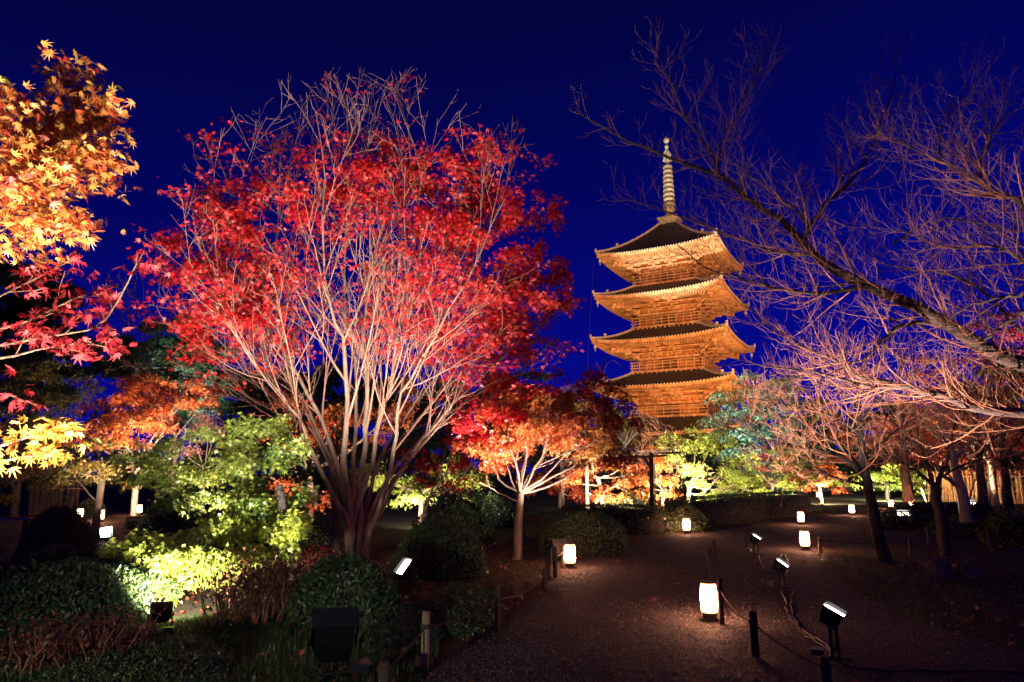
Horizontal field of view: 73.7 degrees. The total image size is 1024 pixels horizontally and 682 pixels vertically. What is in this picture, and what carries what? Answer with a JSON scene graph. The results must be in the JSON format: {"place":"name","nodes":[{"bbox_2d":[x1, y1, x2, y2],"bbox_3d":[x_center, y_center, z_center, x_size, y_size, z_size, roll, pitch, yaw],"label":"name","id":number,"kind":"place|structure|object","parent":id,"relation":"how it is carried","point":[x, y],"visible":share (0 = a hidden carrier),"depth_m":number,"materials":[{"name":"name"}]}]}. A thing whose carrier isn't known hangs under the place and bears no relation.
{"place":"outdoors","nodes":[
{"label":"outdoors","id":0,"kind":"place"},
{"bbox_2d":[124,516,139,532],"bbox_3d":[-10.184,4.935,18.349,0.420,0.438,0.394,5,-12,-24],"label":"floodlight","id":1,"kind":"object","parent":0,"point":[130,522],"visible":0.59,"depth_m":18.30,"materials":[{"name":"black paint"}]},
{"bbox_2d":[0,474,1023,681],"bbox_3d":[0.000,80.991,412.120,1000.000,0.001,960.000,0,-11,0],"label":"ground","id":2,"kind":"structure","parent":0,"point":[394,522],"depth_m":13.08,"materials":[{"name":"soil"}]},
{"bbox_2d":[0,516,35,533],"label":"bench","id":3,"kind":"object","parent":2,"relation":"on","point":[25,519],"visible":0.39,"depth_m":18.16,"materials":[{"name":"black"}]},
{"bbox_2d":[0,415,102,477],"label":"maple tree","id":4,"kind":"object","parent":2,"relation":"on","point":[61,431],"visible":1,"depth_m":4.04,"materials":[{"name":"yellow plant"}]},
{"bbox_2d":[0,255,104,502],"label":"evergreen tree","id":5,"kind":"object","parent":2,"relation":"on","point":[13,303],"visible":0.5,"depth_m":38.11,"materials":[{"name":"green plant"}]},
{"bbox_2d":[0,352,106,515],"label":"broadleaf tree","id":6,"kind":"object","parent":2,"relation":"on","point":[13,498],"visible":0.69,"depth_m":25.68,"materials":[{"name":"green plant"}]},
{"bbox_2d":[28,462,80,514],"bbox_3d":[-17.683,5.783,26.393,1.955,2.165,0.291,0,-11,0],"label":"bamboo fence","id":7,"kind":"object","parent":2,"relation":"on","point":[47,498],"visible":0.56,"depth_m":26.28,"materials":[{"name":"brown wood"}]},
{"bbox_2d":[13,503,98,556],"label":"shrub","id":8,"kind":"object","parent":2,"relation":"on","point":[50,525],"visible":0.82,"depth_m":12.94,"materials":[{"name":"green plant"}]},
{"bbox_2d":[0,540,122,571],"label":"shrub","id":9,"kind":"object","parent":2,"relation":"on","point":[60,552],"visible":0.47,"depth_m":10.59,"materials":[{"name":"green plant"}]},
{"bbox_2d":[0,40,142,270],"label":"maple tree","id":10,"kind":"object","parent":2,"relation":"on","point":[69,153],"visible":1,"depth_m":4.86,"materials":[{"name":"orange plant"}]},
{"bbox_2d":[0,247,170,412],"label":"maple tree","id":11,"kind":"object","parent":2,"relation":"on","point":[80,345],"visible":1,"depth_m":5.38,"materials":[{"name":"red plant"}]},
{"bbox_2d":[14,431,160,535],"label":"maple tree","id":12,"kind":"object","parent":2,"relation":"on","point":[99,464],"visible":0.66,"depth_m":17.64,"materials":[{"name":"yellow plant"}]},
{"bbox_2d":[0,593,179,680],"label":"deciduous shrub","id":13,"kind":"object","parent":2,"relation":"on","point":[45,645],"visible":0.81,"depth_m":5.22,"materials":[{"name":"brown plant"}]},
{"bbox_2d":[74,498,106,516],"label":"shrub","id":14,"kind":"object","parent":2,"relation":"on","point":[87,505],"visible":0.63,"depth_m":25.19,"materials":[{"name":"green plant"}]},
{"bbox_2d":[0,554,188,636],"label":"hedge","id":15,"kind":"object","parent":2,"relation":"on","point":[51,585],"visible":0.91,"depth_m":7.15,"materials":[{"name":"green plant"}]},
{"bbox_2d":[92,527,112,541],"bbox_3d":[-9.668,4.559,16.114,0.346,0.330,0.374,-7,-13,33],"label":"floodlight","id":16,"kind":"object","parent":2,"relation":"on","point":[102,532],"visible":0.78,"depth_m":16.10,"materials":[{"name":"white"}]},
{"bbox_2d":[0,630,242,681],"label":"shrub","id":17,"kind":"object","parent":2,"relation":"on","point":[177,658],"visible":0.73,"depth_m":5.19,"materials":[{"name":"green plant"}]},
{"bbox_2d":[55,364,218,515],"bbox_3d":[-11.431,3.035,20.454,4.129,5.081,3.250,0,-11,0],"label":"maple tree","id":18,"kind":"object","parent":2,"relation":"on","point":[114,424],"visible":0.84,"depth_m":20.66,"materials":[{"name":"orange plant"}]},
{"bbox_2d":[70,274,217,501],"bbox_3d":[-16.172,1.952,30.065,6.308,10.540,3.052,0,-11,0],"label":"bare tree","id":19,"kind":"object","parent":2,"relation":"on","point":[147,362],"visible":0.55,"depth_m":30.47,"materials":[{"name":"brown plant"}]},
{"bbox_2d":[146,601,174,632],"bbox_3d":[-3.500,2.780,6.819,0.257,0.310,0.236,4,-12,-19],"label":"floodlight","id":20,"kind":"object","parent":2,"relation":"on","point":[167,614],"visible":0.66,"depth_m":6.81,"materials":[{"name":"black paint"}]},
{"bbox_2d":[59,311,275,494],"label":"evergreen tree","id":21,"kind":"object","parent":2,"relation":"on","point":[165,343],"visible":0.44,"depth_m":41.38,"materials":[{"name":"green plant"}]},
{"bbox_2d":[134,494,204,540],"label":"shrub","id":22,"kind":"object","parent":2,"relation":"on","point":[175,523],"visible":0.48,"depth_m":15.96,"materials":[{"name":"green plant"}]},
{"bbox_2d":[111,361,231,499],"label":"maple tree","id":23,"kind":"object","parent":2,"relation":"on","point":[172,392],"visible":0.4,"depth_m":23.95,"materials":[{"name":"orange plant"}]},
{"bbox_2d":[168,363,226,500],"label":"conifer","id":24,"kind":"object","parent":2,"relation":"on","point":[200,444],"visible":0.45,"depth_m":40.12,"materials":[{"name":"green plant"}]},
{"bbox_2d":[173,400,227,512],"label":"ornamental tree","id":25,"kind":"object","parent":2,"relation":"on","point":[197,426],"visible":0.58,"depth_m":18.85,"materials":[{"name":"green plant"}]},
{"bbox_2d":[90,412,321,606],"bbox_3d":[-4.379,2.312,10.055,2.979,2.584,4.504,6,-13,-30],"label":"maple tree","id":26,"kind":"object","parent":2,"relation":"on","point":[173,555],"visible":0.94,"depth_m":9.77,"materials":[{"name":"green plant"}]},
{"bbox_2d":[0,610,438,681],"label":"grass","id":27,"kind":"structure","parent":2,"relation":"on","point":[290,668],"depth_m":6.04,"materials":[{"name":"plant"}]},
{"bbox_2d":[305,606,371,681],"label":"floodlight","id":28,"kind":"object","parent":27,"relation":"on","point":[333,633],"visible":0.98,"depth_m":5.29,"materials":[{"name":"black paint"}]},
{"bbox_2d":[165,546,324,626],"bbox_3d":[-2.738,2.696,7.560,1.691,0.819,1.687,0,-11,0],"label":"deciduous shrub","id":29,"kind":"object","parent":2,"relation":"on","point":[243,584],"visible":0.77,"depth_m":7.39,"materials":[{"name":"brown plant"}]},
{"bbox_2d":[240,514,343,545],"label":"shrub","id":30,"kind":"object","parent":2,"relation":"on","point":[324,531],"visible":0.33,"depth_m":15.49,"materials":[{"name":"green plant"}]},
{"bbox_2d":[209,357,399,485],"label":"evergreen tree","id":31,"kind":"object","parent":2,"relation":"on","point":[317,395],"visible":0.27,"depth_m":44.01,"materials":[{"name":"green plant"}]},
{"bbox_2d":[274,532,354,573],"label":"deciduous shrub","id":32,"kind":"object","parent":2,"relation":"on","point":[315,555],"visible":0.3,"depth_m":11.07,"materials":[{"name":"red plant"}]},
{"bbox_2d":[281,422,386,549],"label":"maple tree","id":33,"kind":"object","parent":2,"relation":"on","point":[336,527],"visible":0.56,"depth_m":14.62,"materials":[{"name":"green plant"}]},
{"bbox_2d":[258,378,425,518],"bbox_3d":[-4.492,3.071,18.559,4.511,4.293,2.404,3,-11,-13],"label":"maple tree","id":34,"kind":"object","parent":2,"relation":"on","point":[335,422],"visible":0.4,"depth_m":18.70,"materials":[{"name":"green plant"}]},
{"bbox_2d":[279,549,408,626],"bbox_3d":[-1.873,2.732,7.581,1.440,0.805,1.075,0,-11,0],"label":"shrub","id":35,"kind":"object","parent":2,"relation":"on","point":[346,580],"visible":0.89,"depth_m":7.33,"materials":[{"name":"green plant"}]},
{"bbox_2d":[127,67,587,557],"bbox_3d":[-3.183,-0.970,13.641,9.515,10.432,6.161,0,-11,0],"label":"maple tree","id":36,"kind":"object","parent":2,"relation":"on","point":[359,527],"visible":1,"depth_m":13.11,"materials":[{"name":"red plant"}]},
{"bbox_2d":[377,660,390,681],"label":"rope post","id":37,"kind":"object","parent":2,"relation":"on","point":[383,668],"visible":1,"depth_m":5.02,"materials":[{"name":"brown wood"}]},
{"bbox_2d":[353,600,448,652],"bbox_3d":[-1.112,2.828,6.915,1.037,0.319,1.606,0,-11,0],"label":"shrub","id":38,"kind":"object","parent":2,"relation":"on","point":[391,626],"visible":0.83,"depth_m":6.52,"materials":[{"name":"green plant"}]},
{"bbox_2d":[393,557,420,589],"bbox_3d":[-1.463,3.292,9.725,0.399,0.403,0.467,7,-13,-31],"label":"floodlight","id":39,"kind":"object","parent":2,"relation":"on","point":[407,568],"visible":0.98,"depth_m":9.61,"materials":[{"name":"black paint"}]},
{"bbox_2d":[350,455,495,524],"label":"maple tree","id":40,"kind":"object","parent":2,"relation":"on","point":[416,497],"visible":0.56,"depth_m":20.57,"materials":[{"name":"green plant"}]},
{"bbox_2d":[420,611,430,670],"bbox_3d":[-0.718,2.509,5.663,0.093,0.513,0.093,4,-12,-22],"label":"rope post","id":41,"kind":"object","parent":2,"relation":"on","point":[425,624],"visible":0.95,"depth_m":5.64,"materials":[{"name":"brown wood"}]},
{"bbox_2d":[386,510,489,580],"bbox_3d":[-1.161,3.222,10.893,1.663,1.034,1.268,0,-11,0],"label":"shrub","id":42,"kind":"object","parent":2,"relation":"on","point":[444,547],"visible":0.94,"depth_m":10.54,"materials":[{"name":"green plant"}]},
{"bbox_2d":[386,398,491,524],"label":"maple tree","id":43,"kind":"object","parent":2,"relation":"on","point":[446,439],"visible":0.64,"depth_m":14.79,"materials":[{"name":"red plant"}]},
{"bbox_2d":[411,481,493,539],"bbox_3d":[-1.496,4.237,17.117,2.109,1.468,1.708,0,-11,0],"label":"shrub","id":44,"kind":"object","parent":2,"relation":"on","point":[472,515],"visible":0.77,"depth_m":16.74,"materials":[{"name":"green plant"}]},
{"bbox_2d":[370,551,558,612],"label":"grass","id":45,"kind":"structure","parent":2,"relation":"on","point":[485,575],"depth_m":10.61,"materials":[{"name":"plant"}]},
{"bbox_2d":[423,580,507,639],"bbox_3d":[-0.567,2.943,7.694,1.061,0.388,2.148,0,-11,0],"label":"shrub","id":46,"kind":"object","parent":2,"relation":"on","point":[453,601],"visible":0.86,"depth_m":7.18,"materials":[{"name":"green plant"}]},
{"bbox_2d":[380,369,589,495],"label":"maple tree","id":47,"kind":"object","parent":2,"relation":"on","point":[414,435],"visible":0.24,"depth_m":47.53,"materials":[{"name":"plant"}]},
{"bbox_2d":[465,490,524,527],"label":"shrub","id":48,"kind":"object","parent":2,"relation":"on","point":[503,513],"visible":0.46,"depth_m":20.24,"materials":[{"name":"green plant"}]},
{"bbox_2d":[494,585,500,630],"bbox_3d":[-0.151,2.786,7.060,0.074,0.499,0.075,7,-13,-33],"label":"rope post","id":49,"kind":"object","parent":2,"relation":"on","point":[497,595],"visible":0.96,"depth_m":7.05,"materials":[{"name":"brown wood"}]},
{"bbox_2d":[390,551,562,665],"bbox_3d":[0.076,2.977,8.328,0.248,0.189,6.939,-3,-11,15],"label":"rope","id":50,"kind":"object","parent":49,"relation":"attached to","point":[403,653],"visible":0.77,"depth_m":6.28,"materials":[{"name":"fabric"}]},
{"bbox_2d":[0,404,1023,487],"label":"distant wood","id":51,"kind":"object","parent":2,"relation":"on","point":[497,482],"visible":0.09,"depth_m":76.22,"materials":[{"name":"green plant"}]},
{"bbox_2d":[0,531,1023,681],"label":"fallen leaves","id":52,"kind":"object","parent":2,"relation":"on","point":[354,676],"visible":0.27,"depth_m":8.04,"materials":[{"name":"brown plant"}]},
{"bbox_2d":[541,568,547,590],"bbox_3d":[0.455,3.311,9.411,0.099,0.356,0.100,6,-12,-28],"label":"rope post","id":53,"kind":"object","parent":2,"relation":"on","point":[544,580],"visible":0.98,"depth_m":9.39,"materials":[{"name":"brown wood"}]},
{"bbox_2d":[450,364,643,559],"bbox_3d":[0.871,2.313,13.399,4.226,3.831,2.422,2,-11,-12],"label":"maple tree","id":54,"kind":"object","parent":2,"relation":"on","point":[511,412],"visible":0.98,"depth_m":13.18,"materials":[{"name":"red plant"}]},
{"bbox_2d":[548,539,566,563],"bbox_3d":[0.851,3.731,12.092,0.350,0.436,0.322,5,-12,-24],"label":"floodlight","id":55,"kind":"object","parent":2,"relation":"on","point":[557,543],"visible":0.41,"depth_m":12.07,"materials":[{"name":"black paint"}]},
{"bbox_2d":[524,466,603,508],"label":"maple tree","id":56,"kind":"object","parent":2,"relation":"on","point":[575,492],"visible":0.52,"depth_m":26.27,"materials":[{"name":"orange plant"}]},
{"bbox_2d":[536,508,632,557],"bbox_3d":[1.430,3.840,13.766,1.895,0.938,1.466,0,-11,0],"label":"shrub","id":57,"kind":"object","parent":2,"relation":"on","point":[594,534],"visible":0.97,"depth_m":13.33,"materials":[{"name":"green plant"}]},
{"bbox_2d":[548,444,664,503],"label":"maple tree","id":58,"kind":"object","parent":2,"relation":"on","point":[602,496],"visible":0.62,"depth_m":24.44,"materials":[{"name":"orange plant"}]},
{"bbox_2d":[527,359,685,499],"bbox_3d":[3.538,3.531,25.927,6.028,6.123,3.759,0,-11,0],"label":"cherry tree","id":59,"kind":"object","parent":2,"relation":"on","point":[625,442],"visible":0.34,"depth_m":25.72,"materials":[{"name":"orange plant"}]},
{"bbox_2d":[542,501,677,534],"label":"hedge","id":60,"kind":"object","parent":2,"relation":"on","point":[636,521],"visible":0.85,"depth_m":18.16,"materials":[{"name":"green plant"}]},
{"bbox_2d":[556,448,681,510],"bbox_3d":[3.671,4.908,23.445,4.187,2.531,3.708,0,-11,0],"label":"pergola","id":61,"kind":"object","parent":2,"relation":"on","point":[652,481],"visible":0.49,"depth_m":23.49,"materials":[{"name":"brown wood"}]},
{"bbox_2d":[597,489,663,512],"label":"shrub","id":62,"kind":"object","parent":2,"relation":"on","point":[635,499],"visible":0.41,"depth_m":23.92,"materials":[{"name":"green plant"}]},
{"bbox_2d":[555,428,743,490],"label":"evergreen tree","id":63,"kind":"object","parent":2,"relation":"on","point":[708,462],"visible":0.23,"depth_m":60.24,"materials":[{"name":"green plant"}]},
{"bbox_2d":[628,457,683,508],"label":"maple tree","id":64,"kind":"object","parent":2,"relation":"on","point":[671,493],"visible":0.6,"depth_m":27.95,"materials":[{"name":"yellow plant"}]},
{"bbox_2d":[584,136,762,483],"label":"pagoda","id":65,"kind":"object","parent":2,"relation":"on","point":[673,344],"visible":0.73,"depth_m":97.39,"materials":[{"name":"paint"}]},
{"bbox_2d":[663,502,708,531],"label":"shrub","id":66,"kind":"object","parent":2,"relation":"on","point":[678,514],"visible":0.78,"depth_m":18.83,"materials":[{"name":"green plant"}]},
{"bbox_2d":[652,419,770,500],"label":"maple tree","id":67,"kind":"object","parent":2,"relation":"on","point":[695,473],"visible":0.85,"depth_m":25.16,"materials":[{"name":"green plant"}]},
{"bbox_2d":[716,578,724,624],"bbox_3d":[2.250,2.827,7.353,0.076,0.529,0.077,4,-11,-18],"label":"rope post","id":68,"kind":"object","parent":2,"relation":"on","point":[719,588],"visible":0.93,"depth_m":7.34,"materials":[{"name":"brown wood"}]},
{"bbox_2d":[659,490,823,526],"bbox_3d":[8.498,5.800,24.172,1.682,1.016,13.338,-9,-14,40],"label":"hedge","id":69,"kind":"object","parent":2,"relation":"on","point":[727,509],"visible":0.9,"depth_m":22.58,"materials":[{"name":"green plant"}]},
{"bbox_2d":[748,610,759,657],"bbox_3d":[2.150,2.623,6.055,0.093,0.438,0.093,-1,-11,7],"label":"rope post","id":70,"kind":"object","parent":2,"relation":"on","point":[754,637],"visible":0.97,"depth_m":6.04,"materials":[{"name":"brown wood"}]},
{"bbox_2d":[720,591,817,664],"bbox_3d":[2.212,2.549,6.200,0.146,0.177,2.371,0,-11,-1],"label":"rope","id":71,"kind":"object","parent":70,"relation":"attached to","point":[773,639],"visible":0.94,"depth_m":5.75,"materials":[{"name":"fabric"}]},
{"bbox_2d":[696,368,812,492],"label":"camphor tree","id":72,"kind":"object","parent":2,"relation":"on","point":[747,439],"visible":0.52,"depth_m":54.78,"materials":[{"name":"green plant"}]},
{"bbox_2d":[715,434,821,497],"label":"maple tree","id":73,"kind":"object","parent":2,"relation":"on","point":[796,482],"visible":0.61,"depth_m":30.40,"materials":[{"name":"green plant"}]},
{"bbox_2d":[568,16,1023,457],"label":"cherry tree","id":74,"kind":"object","parent":2,"relation":"on","point":[993,352],"visible":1,"depth_m":6.97,"materials":[{"name":"brown plant"}]},
{"bbox_2d":[794,458,849,502],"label":"maple tree","id":75,"kind":"object","parent":2,"relation":"on","point":[827,482],"visible":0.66,"depth_m":36.23,"materials":[{"name":"orange plant"}]},
{"bbox_2d":[818,655,831,681],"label":"rope post","id":76,"kind":"object","parent":2,"relation":"on","point":[824,664],"visible":1,"depth_m":5.00,"materials":[{"name":"brown wood"}]},
{"bbox_2d":[691,321,977,563],"bbox_3d":[5.974,1.829,12.700,5.537,4.578,3.020,0,-11,0],"label":"cherry tree","id":77,"kind":"object","parent":2,"relation":"on","point":[881,548],"visible":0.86,"depth_m":12.57,"materials":[{"name":"brown plant"}]},
{"bbox_2d":[759,397,943,491],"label":"evergreen tree","id":78,"kind":"object","parent":2,"relation":"on","point":[848,470],"visible":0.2,"depth_m":58.83,"materials":[{"name":"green plant"}]},
{"bbox_2d":[807,414,939,496],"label":"maple tree","id":79,"kind":"object","parent":2,"relation":"on","point":[911,455],"visible":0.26,"depth_m":45.42,"materials":[{"name":"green plant"}]},
{"bbox_2d":[824,460,927,499],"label":"maple tree","id":80,"kind":"object","parent":2,"relation":"on","point":[874,476],"visible":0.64,"depth_m":41.23,"materials":[{"name":"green plant"}]},
{"bbox_2d":[760,461,1023,490],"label":"garden wall","id":81,"kind":"structure","parent":2,"relation":"on","point":[767,487],"depth_m":59.48,"materials":[{"name":"paint"}]},
{"bbox_2d":[867,510,934,529],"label":"shrub","id":82,"kind":"object","parent":2,"relation":"on","point":[905,521],"visible":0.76,"depth_m":19.58,"materials":[{"name":"green plant"}]},
{"bbox_2d":[862,389,948,503],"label":"bare tree","id":83,"kind":"object","parent":2,"relation":"on","point":[906,481],"visible":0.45,"depth_m":31.36,"materials":[{"name":"plant"}]},
{"bbox_2d":[813,550,1023,648],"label":"grass","id":84,"kind":"structure","parent":2,"relation":"on","point":[925,591],"depth_m":9.38,"materials":[{"name":"plant"}]},
{"bbox_2d":[833,355,1023,555],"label":"cherry tree","id":85,"kind":"object","parent":2,"relation":"on","point":[942,538],"visible":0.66,"depth_m":13.64,"materials":[{"name":"brown plant"}]},
{"bbox_2d":[923,558,953,580],"bbox_3d":[6.517,3.491,10.442,0.461,0.322,0.277,0,-11,0],"label":"rock","id":86,"kind":"object","parent":2,"relation":"on","point":[936,568],"visible":0.95,"depth_m":10.35,"materials":[{"name":"stone"}]},
{"bbox_2d":[855,357,1023,521],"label":"cherry tree","id":87,"kind":"object","parent":2,"relation":"on","point":[956,481],"visible":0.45,"depth_m":17.09,"materials":[{"name":"brown plant"}]},
{"bbox_2d":[880,500,1009,519],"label":"hedge","id":88,"kind":"object","parent":2,"relation":"on","point":[951,507],"visible":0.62,"depth_m":23.91,"materials":[{"name":"green plant"}]},
{"bbox_2d":[914,513,992,535],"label":"shrub","id":89,"kind":"object","parent":2,"relation":"on","point":[957,527],"visible":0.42,"depth_m":17.76,"materials":[{"name":"green plant"}]},
{"bbox_2d":[903,307,1023,505],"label":"broadleaf tree","id":90,"kind":"object","parent":2,"relation":"on","point":[1016,437],"visible":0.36,"depth_m":33.24,"materials":[{"name":"brown plant"}]},
{"bbox_2d":[907,362,1023,485],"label":"evergreen tree","id":91,"kind":"object","parent":2,"relation":"on","point":[969,435],"visible":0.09,"depth_m":48.70,"materials":[{"name":"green plant"}]},
{"bbox_2d":[907,369,1023,504],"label":"bare tree","id":92,"kind":"object","parent":2,"relation":"on","point":[982,493],"visible":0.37,"depth_m":26.42,"materials":[{"name":"brown plant"}]},
{"bbox_2d":[951,561,981,579],"bbox_3d":[7.010,3.540,10.561,0.422,0.267,0.357,0,-11,0],"label":"rock","id":93,"kind":"object","parent":2,"relation":"on","point":[967,570],"visible":0.91,"depth_m":10.43,"materials":[{"name":"stone"}]},
{"bbox_2d":[926,470,1023,503],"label":"bamboo fence","id":94,"kind":"object","parent":2,"relation":"on","point":[948,492],"visible":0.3,"depth_m":36.66,"materials":[{"name":"wood"}]},
{"bbox_2d":[934,397,1023,511],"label":"bare tree","id":95,"kind":"object","parent":2,"relation":"on","point":[994,498],"visible":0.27,"depth_m":27.37,"materials":[{"name":"brown plant"}]},
{"bbox_2d":[961,372,1023,516],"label":"bare tree","id":96,"kind":"object","parent":2,"relation":"on","point":[1007,497],"visible":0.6,"depth_m":25.46,"materials":[{"name":"brown plant"}]},
{"bbox_2d":[976,505,1023,545],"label":"shrub","id":97,"kind":"object","parent":2,"relation":"on","point":[1004,528],"visible":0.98,"depth_m":15.41,"materials":[{"name":"green plant"}]},
{"bbox_2d":[0,0,1023,473],"label":"sky","id":98,"kind":"structure","parent":0,"point":[183,65],"materials":[{"name":"blue"}]},
{"bbox_2d":[418,503,1023,681],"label":"gravel path","id":99,"kind":"structure","parent":0,"point":[846,527],"depth_m":7.20,"materials":[{"name":"gravel"}]},
{"bbox_2d":[565,543,575,567],"bbox_3d":[0.990,3.657,11.636,0.208,0.416,0.211,-7,-13,31],"label":"paper lantern","id":100,"kind":"object","parent":99,"relation":"on","point":[570,555],"visible":1,"depth_m":11.57,"materials":[{"name":"paper"}]},
{"bbox_2d":[700,580,718,622],"bbox_3d":[2.173,2.867,7.533,0.208,0.416,0.211,-5,-12,24],"label":"paper lantern","id":101,"kind":"object","parent":99,"relation":"on","point":[708,600],"visible":0.98,"depth_m":7.47,"materials":[{"name":"paper"}]},
{"bbox_2d":[745,533,763,555],"bbox_3d":[4.781,4.009,13.475,0.302,0.414,0.350,-7,-13,34],"label":"floodlight","id":102,"kind":"object","parent":99,"relation":"on","point":[755,539],"visible":1,"depth_m":13.42,"materials":[{"name":"black paint"}]},
{"bbox_2d":[766,557,790,591],"bbox_3d":[3.702,3.230,9.469,0.291,0.428,0.336,-7,-13,33],"label":"floodlight","id":103,"kind":"object","parent":99,"relation":"on","point":[780,566],"visible":1,"depth_m":9.40,"materials":[{"name":"black paint"}]},
{"bbox_2d":[800,530,810,550],"bbox_3d":[6.127,4.168,14.288,0.208,0.416,0.211,9,-14,-38],"label":"paper lantern","id":104,"kind":"object","parent":99,"relation":"on","point":[804,540],"visible":1,"depth_m":14.22,"materials":[{"name":"paper"}]},
{"bbox_2d":[780,590,835,661],"bbox_3d":[3.166,3.076,7.596,0.195,0.034,3.626,-3,-11,13],"label":"power cable","id":105,"kind":"object","parent":99,"relation":"on","point":[806,632],"visible":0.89,"depth_m":7.09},
{"bbox_2d":[809,600,849,666],"bbox_3d":[2.746,2.517,5.903,0.289,0.480,0.336,-7,-13,33],"label":"floodlight","id":106,"kind":"object","parent":99,"relation":"on","point":[832,615],"visible":0.94,"depth_m":5.84,"materials":[{"name":"black paint"}]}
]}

